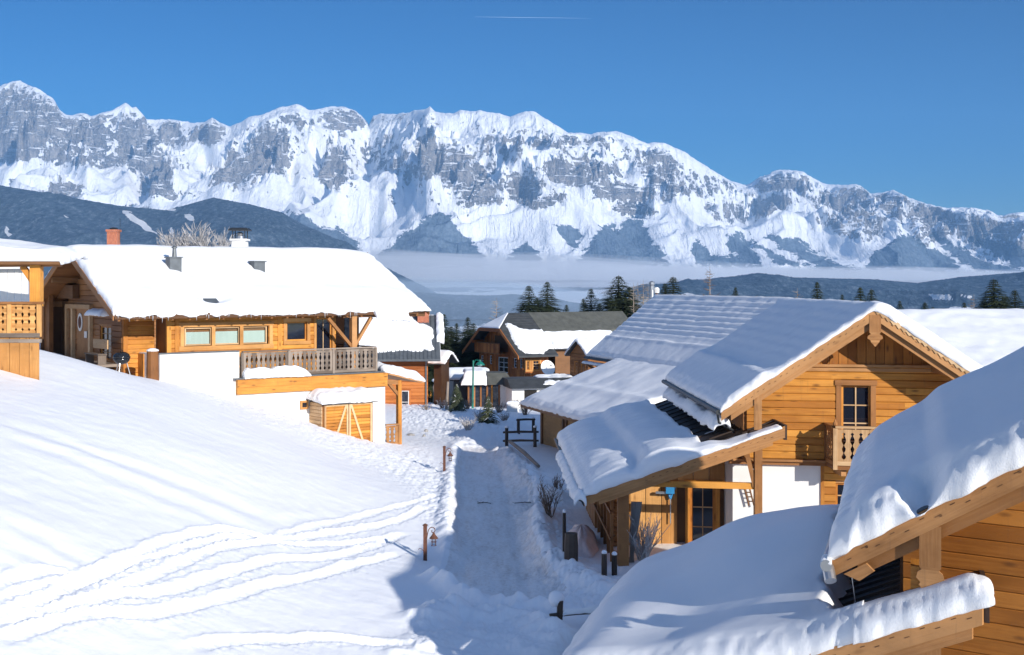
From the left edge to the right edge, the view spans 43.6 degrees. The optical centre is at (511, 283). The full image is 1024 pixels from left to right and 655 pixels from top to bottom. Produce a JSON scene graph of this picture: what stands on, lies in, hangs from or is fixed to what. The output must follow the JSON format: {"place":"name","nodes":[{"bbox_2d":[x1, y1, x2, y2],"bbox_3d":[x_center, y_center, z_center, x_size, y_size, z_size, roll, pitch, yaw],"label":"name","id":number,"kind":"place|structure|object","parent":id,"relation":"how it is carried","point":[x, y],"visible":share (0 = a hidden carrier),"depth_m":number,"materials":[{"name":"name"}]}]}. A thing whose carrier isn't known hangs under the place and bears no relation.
{"place":"outdoors","nodes":[
{"label":"outdoors","id":0,"kind":"place"},
{"bbox_2d":[0,185,436,301],"bbox_3d":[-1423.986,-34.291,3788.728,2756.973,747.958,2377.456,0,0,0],"label":"forested hill","id":1,"kind":"structure","parent":0,"point":[50,218],"depth_m":3618.85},
{"bbox_2d":[0,343,684,654],"bbox_3d":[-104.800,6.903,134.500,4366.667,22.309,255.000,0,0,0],"label":"snow ground","id":2,"kind":"structure","parent":0,"point":[142,516],"depth_m":32.56,"materials":[{"name":"white snow"}]},
{"bbox_2d":[0,238,87,379],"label":"chalet","id":3,"kind":"object","parent":2,"relation":"on","point":[21,330],"visible":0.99,"depth_m":42.01,"materials":[{"name":"brown wood"}]},
{"bbox_2d":[84,339,107,364],"bbox_3d":[-18.200,2.975,56.012,0.450,1.050,1.700,0,0,-38],"label":"bench","id":4,"kind":"object","parent":2,"relation":"on","point":[100,344],"visible":0.96,"depth_m":55.98,"materials":[{"name":"grey wood"}]},
{"bbox_2d":[113,350,130,373],"bbox_3d":[-16.043,3.279,52.589,0.710,1.112,0.732,0,0,0],"label":"kettle barbecue","id":5,"kind":"object","parent":2,"relation":"on","point":[120,357],"visible":0.92,"depth_m":52.37,"materials":[{"name":"black metal"}]},
{"bbox_2d":[106,227,155,347],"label":"neighbour house","id":6,"kind":"structure","parent":2,"relation":"on","point":[113,235],"depth_m":78.70,"materials":[{"name":"brown wood"}]},
{"bbox_2d":[146,348,158,380],"bbox_3d":[-15.025,3.755,53.500,0.540,2.090,0.540,0,0,0],"label":"post","id":7,"kind":"object","parent":2,"relation":"on","point":[152,366],"visible":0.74,"depth_m":53.29,"materials":[{"name":"brown wood"}]},
{"bbox_2d":[154,220,234,246],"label":"frosted tree","id":8,"kind":"object","parent":2,"relation":"on","point":[200,240],"visible":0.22,"depth_m":84.13,"materials":[{"name":"white plant"}]},
{"bbox_2d":[36,228,430,441],"bbox_3d":[-14.139,3.126,61.717,17.079,11.748,12.070,0,0,-38],"label":"long chalet","id":9,"kind":"object","parent":2,"relation":"on","point":[275,329],"visible":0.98,"depth_m":58.24,"materials":[{"name":"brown wood"}]},
{"bbox_2d":[77,309,87,356],"bbox_3d":[-19.753,2.284,59.007,0.150,2.232,1.809,0,0,-38],"label":"front door","id":10,"kind":"structure","parent":9,"relation":"in","point":[82,320],"depth_m":59.18,"materials":[{"name":"brown wood"}]},
{"bbox_2d":[99,324,112,362],"bbox_3d":[-18.080,2.650,57.110,0.130,1.740,1.664,0,0,-38],"label":"window","id":11,"kind":"structure","parent":9,"relation":"in","point":[105,332],"depth_m":57.12,"materials":[{"name":"brown wood"}]},
{"bbox_2d":[184,327,210,345],"bbox_3d":[-13.832,2.330,56.348,1.255,0.792,0.070,0,0,-38],"label":"strip window","id":12,"kind":"structure","parent":9,"relation":"in","point":[209,328],"depth_m":56.29,"materials":[{"name":"brown wood"}]},
{"bbox_2d":[203,298,218,302],"bbox_3d":[-13.323,0.865,56.079,1.100,0.430,0.700,0,0,-38],"label":"roof window","id":13,"kind":"structure","parent":9,"relation":"in","point":[211,300],"depth_m":56.37,"materials":[{"name":"glass"}]},
{"bbox_2d":[215,326,238,344],"bbox_3d":[-12.764,2.330,57.182,1.255,0.792,0.070,0,0,-38],"label":"strip window","id":14,"kind":"structure","parent":9,"relation":"in","point":[238,326],"depth_m":57.17,"materials":[{"name":"brown wood"}]},
{"bbox_2d":[243,326,266,343],"bbox_3d":[-11.697,2.330,58.016,1.255,0.792,0.070,0,0,-38],"label":"strip window","id":15,"kind":"structure","parent":9,"relation":"in","point":[243,326],"depth_m":58.09,"materials":[{"name":"brown wood"}]},
{"bbox_2d":[283,318,310,344],"bbox_3d":[-9.978,2.209,59.270,1.433,1.209,0.210,0,0,-38],"label":"square window","id":16,"kind":"structure","parent":9,"relation":"in","point":[294,328],"depth_m":59.31,"materials":[{"name":"orange wood"}]},
{"bbox_2d":[300,400,308,408],"bbox_3d":[-9.457,5.528,58.275,0.410,0.388,0.070,0,0,-38],"label":"garage window","id":17,"kind":"structure","parent":9,"relation":"in","point":[303,404],"depth_m":58.27,"materials":[{"name":"orange wood"}]},
{"bbox_2d":[313,316,334,369],"bbox_3d":[-8.848,2.882,60.153,1.156,2.775,0.210,0,0,-38],"label":"terrace door","id":18,"kind":"structure","parent":9,"relation":"in","point":[322,328],"depth_m":60.24,"materials":[{"name":"orange wood"}]},
{"bbox_2d":[341,360,425,443],"bbox_3d":[-6.509,6.082,63.176,2.433,4.636,4.584,0,0,-38],"label":"garage porch","id":19,"kind":"object","parent":9,"relation":"attached to","point":[397,375],"visible":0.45,"depth_m":61.47,"materials":[{"name":"brown wood"}]},
{"bbox_2d":[306,387,379,441],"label":"tool shed","id":20,"kind":"structure","parent":2,"relation":"on","point":[346,410],"depth_m":58.29,"materials":[{"name":"brown wood"}]},
{"bbox_2d":[324,404,347,434],"bbox_3d":[-7.962,7.022,57.973,1.241,3.156,0.077,0,0,-38],"label":"door","id":21,"kind":"structure","parent":20,"relation":"in","point":[330,412],"depth_m":58.00,"materials":[{"name":"orange wood"}]},
{"bbox_2d":[348,402,371,441],"bbox_3d":[-6.960,7.022,58.755,1.221,3.156,0.077,0,0,-38],"label":"door","id":22,"kind":"structure","parent":20,"relation":"in","point":[359,425],"depth_m":58.77,"materials":[{"name":"orange wood"}]},
{"bbox_2d":[359,312,444,404],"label":"wooden house","id":23,"kind":"structure","parent":2,"relation":"on","point":[414,343],"depth_m":88.77,"materials":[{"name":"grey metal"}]},
{"bbox_2d":[402,389,410,404],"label":"window","id":24,"kind":"structure","parent":23,"relation":"in","point":[406,393],"depth_m":88.53,"materials":[{"name":"white wood"}]},
{"bbox_2d":[420,403,431,409],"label":"shrub","id":25,"kind":"object","parent":2,"relation":"on","point":[425,407],"visible":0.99,"depth_m":82.92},
{"bbox_2d":[418,523,437,560],"bbox_3d":[-2.392,7.526,36.573,0.569,1.331,0.255,0,0,0],"label":"lantern post","id":26,"kind":"object","parent":2,"relation":"on","point":[425,535],"visible":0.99,"depth_m":36.52,"materials":[{"name":"brown wood"}]},
{"bbox_2d":[436,400,446,408],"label":"shrub","id":27,"kind":"object","parent":2,"relation":"on","point":[442,404],"visible":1,"depth_m":83.97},
{"bbox_2d":[428,350,458,405],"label":"brown shed","id":28,"kind":"structure","parent":2,"relation":"on","point":[441,373],"depth_m":93.74,"materials":[{"name":"white"}]},
{"bbox_2d":[428,332,465,401],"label":"spruce","id":29,"kind":"object","parent":2,"relation":"on","point":[431,370],"visible":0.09,"depth_m":106.84,"materials":[{"name":"green plant"}]},
{"bbox_2d":[445,382,448,408],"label":"wooden pole","id":30,"kind":"object","parent":2,"relation":"on","point":[447,394],"visible":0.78,"depth_m":83.93,"materials":[{"name":"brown wood"}]},
{"bbox_2d":[442,446,452,470],"bbox_3d":[-2.719,7.397,53.109,0.567,1.328,0.254,0,0,0],"label":"lantern post","id":31,"kind":"object","parent":2,"relation":"on","point":[444,457],"visible":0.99,"depth_m":53.06,"materials":[{"name":"brown wood"}]},
{"bbox_2d":[443,314,454,342],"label":"spruce","id":32,"kind":"object","parent":2,"relation":"on","point":[446,328],"visible":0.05,"depth_m":117.77,"materials":[{"name":"green plant"}]},
{"bbox_2d":[444,327,463,366],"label":"spruce","id":33,"kind":"object","parent":2,"relation":"on","point":[455,344],"visible":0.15,"depth_m":111.77,"materials":[{"name":"green plant"}]},
{"bbox_2d":[449,323,461,347],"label":"spruce","id":34,"kind":"object","parent":2,"relation":"on","point":[457,332],"visible":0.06,"depth_m":121.90,"materials":[{"name":"green plant"}]},
{"bbox_2d":[446,384,466,411],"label":"young spruce","id":35,"kind":"object","parent":2,"relation":"on","point":[456,403],"visible":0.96,"depth_m":82.22,"materials":[{"name":"green plant"}]},
{"bbox_2d":[457,342,466,366],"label":"spruce","id":36,"kind":"object","parent":2,"relation":"on","point":[463,354],"visible":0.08,"depth_m":109.80,"materials":[{"name":"green plant"}]},
{"bbox_2d":[455,317,471,349],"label":"spruce","id":37,"kind":"object","parent":2,"relation":"on","point":[465,331],"visible":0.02,"depth_m":115.85,"materials":[{"name":"green plant"}]},
{"bbox_2d":[454,323,478,366],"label":"spruce","id":38,"kind":"object","parent":2,"relation":"on","point":[469,358],"visible":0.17,"depth_m":109.25,"materials":[{"name":"green plant"}]},
{"bbox_2d":[459,416,477,430],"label":"shrub","id":39,"kind":"object","parent":2,"relation":"on","point":[467,426],"visible":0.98,"depth_m":70.19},
{"bbox_2d":[463,398,473,408],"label":"shrub","id":40,"kind":"object","parent":2,"relation":"on","point":[467,404],"visible":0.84,"depth_m":84.00,"materials":[{"name":"plant"}]},
{"bbox_2d":[449,367,488,405],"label":"blue shed","id":41,"kind":"structure","parent":2,"relation":"on","point":[456,374],"depth_m":96.54,"materials":[{"name":"grey metal"}]},
{"bbox_2d":[471,360,484,408],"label":"street lamp","id":42,"kind":"object","parent":2,"relation":"on","point":[479,363],"visible":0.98,"depth_m":85.95,"materials":[{"name":"green metal"}]},
{"bbox_2d":[472,408,483,420],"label":"shrub","id":43,"kind":"object","parent":2,"relation":"on","point":[478,414],"visible":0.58,"depth_m":76.52,"materials":[{"name":"plant"}]},
{"bbox_2d":[459,368,508,407],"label":"garden pavilion","id":44,"kind":"structure","parent":2,"relation":"on","point":[489,384],"depth_m":93.25,"materials":[{"name":"brown"}]},
{"bbox_2d":[478,397,499,423],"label":"young spruce","id":45,"kind":"object","parent":2,"relation":"on","point":[487,417],"visible":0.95,"depth_m":73.35,"materials":[{"name":"green plant"}]},
{"bbox_2d":[488,298,503,318],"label":"larch","id":46,"kind":"object","parent":2,"relation":"on","point":[496,309],"visible":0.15,"depth_m":149.97,"materials":[{"name":"brown plant"}]},
{"bbox_2d":[492,399,504,412],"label":"shrub","id":47,"kind":"object","parent":2,"relation":"on","point":[498,410],"visible":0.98,"depth_m":82.11,"materials":[{"name":"plant"}]},
{"bbox_2d":[496,410,508,420],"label":"shrub","id":48,"kind":"object","parent":2,"relation":"on","point":[504,417],"visible":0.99,"depth_m":74.29,"materials":[{"name":"brown plant"}]},
{"bbox_2d":[506,401,518,411],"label":"snowy crate","id":49,"kind":"object","parent":2,"relation":"on","point":[512,406],"visible":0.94,"depth_m":82.94,"materials":[{"name":"white snow"}]},
{"bbox_2d":[503,425,538,446],"bbox_3d":[0.420,7.525,61.831,1.971,1.461,0.194,0,0,31],"label":"log fence","id":50,"kind":"object","parent":2,"relation":"on","point":[534,432],"visible":0.89,"depth_m":61.70,"materials":[{"name":"brown wood"}]},
{"bbox_2d":[508,440,539,467],"bbox_3d":[0.512,7.595,57.347,0.180,0.362,6.888,0,0,-10],"label":"fallen log","id":51,"kind":"object","parent":2,"relation":"on","point":[525,454],"visible":1,"depth_m":56.80,"materials":[{"name":"grey wood"}]},
{"bbox_2d":[518,403,530,414],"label":"shrub","id":52,"kind":"object","parent":2,"relation":"on","point":[524,411],"visible":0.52,"depth_m":81.63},
{"bbox_2d":[516,416,534,433],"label":"log fence","id":53,"kind":"object","parent":2,"relation":"on","point":[518,419],"visible":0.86,"depth_m":69.07,"materials":[{"name":"brown wood"}]},
{"bbox_2d":[510,286,546,312],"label":"spruce","id":54,"kind":"object","parent":2,"relation":"on","point":[527,305],"visible":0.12,"depth_m":139.66,"materials":[{"name":"green plant"}]},
{"bbox_2d":[502,373,572,408],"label":"terrace hut","id":55,"kind":"object","parent":2,"relation":"on","point":[522,388],"visible":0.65,"depth_m":91.49,"materials":[{"name":"paint"}]},
{"bbox_2d":[524,390,536,398],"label":"door","id":56,"kind":"structure","parent":55,"relation":"in","point":[527,393],"depth_m":91.21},
{"bbox_2d":[462,311,627,376],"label":"brown lodge","id":57,"kind":"structure","parent":2,"relation":"on","point":[519,344],"depth_m":104.42,"materials":[{"name":"white"}]},
{"bbox_2d":[488,354,492,364],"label":"window","id":58,"kind":"structure","parent":57,"relation":"in","point":[490,355],"depth_m":106.19,"materials":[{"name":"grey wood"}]},
{"bbox_2d":[495,335,507,351],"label":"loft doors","id":59,"kind":"structure","parent":57,"relation":"in","point":[498,339],"depth_m":104.55,"materials":[{"name":"brown wood"}]},
{"bbox_2d":[497,355,508,373],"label":"window","id":60,"kind":"structure","parent":57,"relation":"in","point":[502,361],"depth_m":104.47,"materials":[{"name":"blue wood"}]},
{"bbox_2d":[512,357,517,368],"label":"window","id":61,"kind":"structure","parent":57,"relation":"in","point":[514,358],"depth_m":102.80,"materials":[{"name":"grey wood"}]},
{"bbox_2d":[519,358,523,369],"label":"window","id":62,"kind":"structure","parent":57,"relation":"in","point":[521,361],"depth_m":101.92,"materials":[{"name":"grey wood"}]},
{"bbox_2d":[525,359,531,371],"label":"window","id":63,"kind":"structure","parent":57,"relation":"in","point":[529,360],"depth_m":101.43,"materials":[{"name":"orange wood"}]},
{"bbox_2d":[532,359,541,371],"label":"window","id":64,"kind":"structure","parent":57,"relation":"in","point":[536,363],"depth_m":101.87,"materials":[{"name":"orange wood"}]},
{"bbox_2d":[541,360,554,373],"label":"satellite dish","id":65,"kind":"object","parent":57,"relation":"attached to","point":[547,367],"visible":0.97,"depth_m":101.10,"materials":[{"name":"white paint"}]},
{"bbox_2d":[534,282,567,311],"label":"spruce","id":66,"kind":"object","parent":2,"relation":"on","point":[548,308],"visible":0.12,"depth_m":142.59,"materials":[{"name":"green plant"}]},
{"bbox_2d":[536,475,565,517],"bbox_3d":[1.315,7.036,42.718,1.245,1.523,0.812,0,0,-43],"label":"shrub","id":67,"kind":"object","parent":2,"relation":"on","point":[545,501],"visible":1,"depth_m":42.66,"materials":[{"name":"brown plant"}]},
{"bbox_2d":[552,473,564,488],"bbox_3d":[1.785,7.589,48.729,0.485,0.679,0.527,0,0,26],"label":"shrub","id":68,"kind":"object","parent":2,"relation":"on","point":[556,482],"visible":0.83,"depth_m":48.65,"materials":[{"name":"brown plant"}]},
{"bbox_2d":[562,509,565,551],"bbox_3d":[1.464,7.066,35.842,0.104,1.485,0.104,0,0,0],"label":"wooden post","id":69,"kind":"object","parent":2,"relation":"on","point":[564,525],"visible":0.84,"depth_m":35.80,"materials":[{"name":"brown wood"}]},
{"bbox_2d":[564,532,577,560],"bbox_3d":[1.636,7.413,35.380,0.393,1.037,0.387,0,0,0],"label":"bin","id":70,"kind":"object","parent":2,"relation":"on","point":[570,545],"visible":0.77,"depth_m":35.23,"materials":[{"name":"black plastic"}]},
{"bbox_2d":[548,590,597,619],"bbox_3d":[1.482,7.729,30.097,1.246,1.010,0.395,0,0,0],"label":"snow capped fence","id":71,"kind":"object","parent":2,"relation":"on","point":[556,598],"visible":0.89,"depth_m":29.98,"materials":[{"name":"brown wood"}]},
{"bbox_2d":[578,299,586,311],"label":"spruce","id":72,"kind":"object","parent":2,"relation":"on","point":[583,300],"visible":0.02,"depth_m":149.83,"materials":[{"name":"green plant"}]},
{"bbox_2d":[568,524,598,557],"bbox_3d":[2.064,7.531,38.039,1.053,0.809,3.484,0,0,0],"label":"snow heap","id":73,"kind":"object","parent":2,"relation":"on","point":[587,545],"visible":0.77,"depth_m":37.02,"materials":[{"name":"white snow"}]},
{"bbox_2d":[564,338,605,375],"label":"gabled cabin","id":74,"kind":"object","parent":2,"relation":"on","point":[577,350],"visible":0.33,"depth_m":93.44,"materials":[{"name":"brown wood"}]},
{"bbox_2d":[573,360,578,374],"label":"window","id":75,"kind":"structure","parent":74,"relation":"in","point":[574,373],"depth_m":93.71,"materials":[{"name":"brown wood"}]},
{"bbox_2d":[579,289,602,311],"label":"spruce","id":76,"kind":"object","parent":2,"relation":"on","point":[587,307],"visible":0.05,"depth_m":137.84,"materials":[{"name":"green plant"}]},
{"bbox_2d":[601,550,606,575],"bbox_3d":[2.466,7.604,34.200,0.156,0.964,0.156,0,0,0],"label":"wooden post","id":77,"kind":"object","parent":2,"relation":"on","point":[604,563],"visible":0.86,"depth_m":34.14,"materials":[{"name":"brown wood"}]},
{"bbox_2d":[611,551,616,575],"bbox_3d":[2.742,7.636,34.264,0.156,0.922,0.156,0,0,0],"label":"wooden post","id":78,"kind":"object","parent":2,"relation":"on","point":[614,563],"visible":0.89,"depth_m":34.20,"materials":[{"name":"brown wood"}]},
{"bbox_2d":[590,275,643,317],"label":"spruce","id":79,"kind":"object","parent":2,"relation":"on","point":[620,302],"visible":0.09,"depth_m":134.25,"materials":[{"name":"green plant"}]},
{"bbox_2d":[624,287,640,312],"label":"spruce","id":80,"kind":"object","parent":2,"relation":"on","point":[631,298],"depth_m":141.65,"materials":[{"name":"green plant"}]},
{"bbox_2d":[629,284,637,314],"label":"larch","id":81,"kind":"object","parent":2,"relation":"on","point":[633,293],"visible":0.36,"depth_m":130.97,"materials":[{"name":"brown plant"}]},
{"bbox_2d":[629,501,641,562],"bbox_3d":[3.417,7.026,35.369,0.362,2.000,0.085,0,0,11],"label":"curtain","id":82,"kind":"object","parent":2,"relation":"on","point":[635,511],"visible":0.85,"depth_m":35.38,"materials":[{"name":"fabric"}]},
{"bbox_2d":[638,284,648,304],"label":"larch","id":83,"kind":"object","parent":2,"relation":"on","point":[643,295],"visible":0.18,"depth_m":137.01,"materials":[{"name":"brown plant"}]},
{"bbox_2d":[628,513,670,560],"bbox_3d":[3.545,7.037,35.656,1.439,1.400,1.867,0,0,-35],"label":"shrub","id":84,"kind":"object","parent":2,"relation":"on","point":[641,551],"visible":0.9,"depth_m":35.46,"materials":[{"name":"plant"}]},
{"bbox_2d":[519,294,784,447],"bbox_3d":[7.617,4.684,61.277,12.811,8.232,15.173,0,0,-18],"label":"barn chalet","id":85,"kind":"object","parent":2,"relation":"on","point":[647,347],"visible":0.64,"depth_m":60.49,"materials":[{"name":"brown wood"}]},
{"bbox_2d":[649,281,654,298],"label":"steel flue","id":86,"kind":"object","parent":85,"relation":"on","point":[651,286],"visible":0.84,"depth_m":73.88,"materials":[{"name":"metal"}]},
{"bbox_2d":[659,284,669,294],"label":"spruce","id":87,"kind":"object","parent":2,"relation":"on","point":[662,292],"visible":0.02,"depth_m":125.85,"materials":[{"name":"green plant"}]},
{"bbox_2d":[661,277,685,294],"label":"spruce","id":88,"kind":"object","parent":2,"relation":"on","point":[673,286],"visible":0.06,"depth_m":121.78,"materials":[{"name":"green plant"}]},
{"bbox_2d":[701,271,719,294],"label":"larch","id":89,"kind":"object","parent":2,"relation":"on","point":[708,282],"visible":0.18,"depth_m":117.97,"materials":[{"name":"brown plant"}]},
{"bbox_2d":[554,297,982,565],"bbox_3d":[7.567,4.383,40.625,12.172,7.834,14.832,0,0,0],"label":"chalet","id":90,"kind":"object","parent":2,"relation":"on","point":[785,403],"visible":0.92,"depth_m":35.37,"materials":[{"name":"orange wood"}]},
{"bbox_2d":[614,499,616,546],"bbox_3d":[3.003,7.014,38.640,0.374,1.597,2.811,0,0,-1],"label":"firewood stack","id":91,"kind":"object","parent":90,"relation":"on","point":[615,524],"visible":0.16,"depth_m":37.32,"materials":[{"name":"brown wood"}]},
{"bbox_2d":[656,487,675,522],"bbox_3d":[4.459,6.381,36.993,0.607,1.104,0.155,0,0,10],"label":"strimmer","id":92,"kind":"object","parent":90,"relation":"hanging from","point":[670,491],"visible":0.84,"depth_m":36.98,"materials":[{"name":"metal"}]},
{"bbox_2d":[684,480,720,543],"bbox_3d":[5.506,6.754,36.974,1.048,2.133,0.180,0,0,10],"label":"glazed door","id":93,"kind":"structure","parent":90,"relation":"in","point":[702,505],"depth_m":37.01,"materials":[{"name":"orange wood"}]},
{"bbox_2d":[744,489,752,505],"bbox_3d":[6.571,5.860,35.545,0.345,0.632,0.049,0,0,10],"label":"ladder","id":94,"kind":"object","parent":90,"relation":"attached to","point":[751,496],"visible":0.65,"depth_m":35.53,"materials":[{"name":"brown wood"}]},
{"bbox_2d":[831,480,844,503],"bbox_3d":[9.234,5.845,35.239,0.943,0.951,0.130,0,0,10],"label":"window","id":95,"kind":"structure","parent":90,"relation":"in","point":[839,483],"depth_m":35.28,"materials":[{"name":"brown wood"}]},
{"bbox_2d":[835,380,876,458],"bbox_3d":[9.453,3.847,35.191,1.123,2.386,0.190,0,0,10],"label":"balcony door","id":96,"kind":"structure","parent":90,"relation":"in","point":[855,399],"depth_m":35.23,"materials":[{"name":"brown wood"}]},
{"bbox_2d":[562,346,1023,654],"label":"nearest chalet","id":97,"kind":"object","parent":2,"relation":"on","point":[912,543],"visible":1,"depth_m":19.40,"materials":[{"name":"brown wood"}]},
{"bbox_2d":[811,282,823,298],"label":"spruce","id":98,"kind":"object","parent":2,"relation":"on","point":[819,292],"visible":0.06,"depth_m":119.87,"materials":[{"name":"green plant"}]},
{"bbox_2d":[854,287,866,300],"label":"spruce","id":99,"kind":"object","parent":2,"relation":"on","point":[860,295],"visible":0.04,"depth_m":121.87,"materials":[{"name":"green plant"}]},
{"bbox_2d":[866,288,878,300],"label":"spruce","id":100,"kind":"object","parent":2,"relation":"on","point":[872,298],"visible":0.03,"depth_m":125.96,"materials":[{"name":"green plant"}]},
{"bbox_2d":[897,308,1023,366],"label":"snow covered house","id":101,"kind":"structure","parent":2,"relation":"on","point":[983,337],"depth_m":52.94,"materials":[{"name":"white snow"}]},
{"bbox_2d":[972,278,1018,308],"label":"spruce","id":102,"kind":"object","parent":2,"relation":"on","point":[994,303],"visible":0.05,"depth_m":117.66,"materials":[{"name":"green plant"}]},
{"bbox_2d":[1005,290,1023,308],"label":"spruce","id":103,"kind":"object","parent":2,"relation":"on","point":[1015,299],"visible":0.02,"depth_m":119.78,"materials":[{"name":"green plant"}]},
{"bbox_2d":[412,291,582,319],"bbox_3d":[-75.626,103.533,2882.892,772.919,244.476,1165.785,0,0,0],"label":"wooded rise","id":104,"kind":"structure","parent":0,"point":[463,307],"depth_m":2665.09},
{"bbox_2d":[444,446,566,598],"bbox_3d":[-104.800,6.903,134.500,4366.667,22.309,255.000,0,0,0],"label":"road","id":105,"kind":"structure","parent":0,"point":[495,549],"depth_m":41.86,"materials":[{"name":"white snow"}]},
{"bbox_2d":[0,81,1023,280],"bbox_3d":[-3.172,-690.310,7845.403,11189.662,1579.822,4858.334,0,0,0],"label":"mountain range","id":106,"kind":"structure","parent":0,"point":[429,193],"depth_m":7720.51,"materials":[{"name":"white snow"}]},
{"bbox_2d":[0,0,1023,215],"label":"sky","id":107,"kind":"structure","parent":0,"point":[920,100],"materials":[{"name":"blue"}]},
{"bbox_2d":[506,17,541,17],"bbox_3d":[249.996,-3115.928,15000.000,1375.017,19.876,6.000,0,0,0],"label":"contrail","id":108,"kind":"object","parent":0,"point":[523,17],"visible":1,"depth_m":14997.94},
{"bbox_2d":[413,277,956,342],"bbox_3d":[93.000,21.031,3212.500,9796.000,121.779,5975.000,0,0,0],"label":"valley floor","id":109,"kind":"structure","parent":0,"point":[575,291],"depth_m":4693.83,"materials":[{"name":"white snow"}]},
{"bbox_2d":[576,272,1023,311],"bbox_3d":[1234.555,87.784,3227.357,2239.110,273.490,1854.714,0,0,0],"label":"forested ridge","id":110,"kind":"structure","parent":0,"point":[957,292],"depth_m":3092.43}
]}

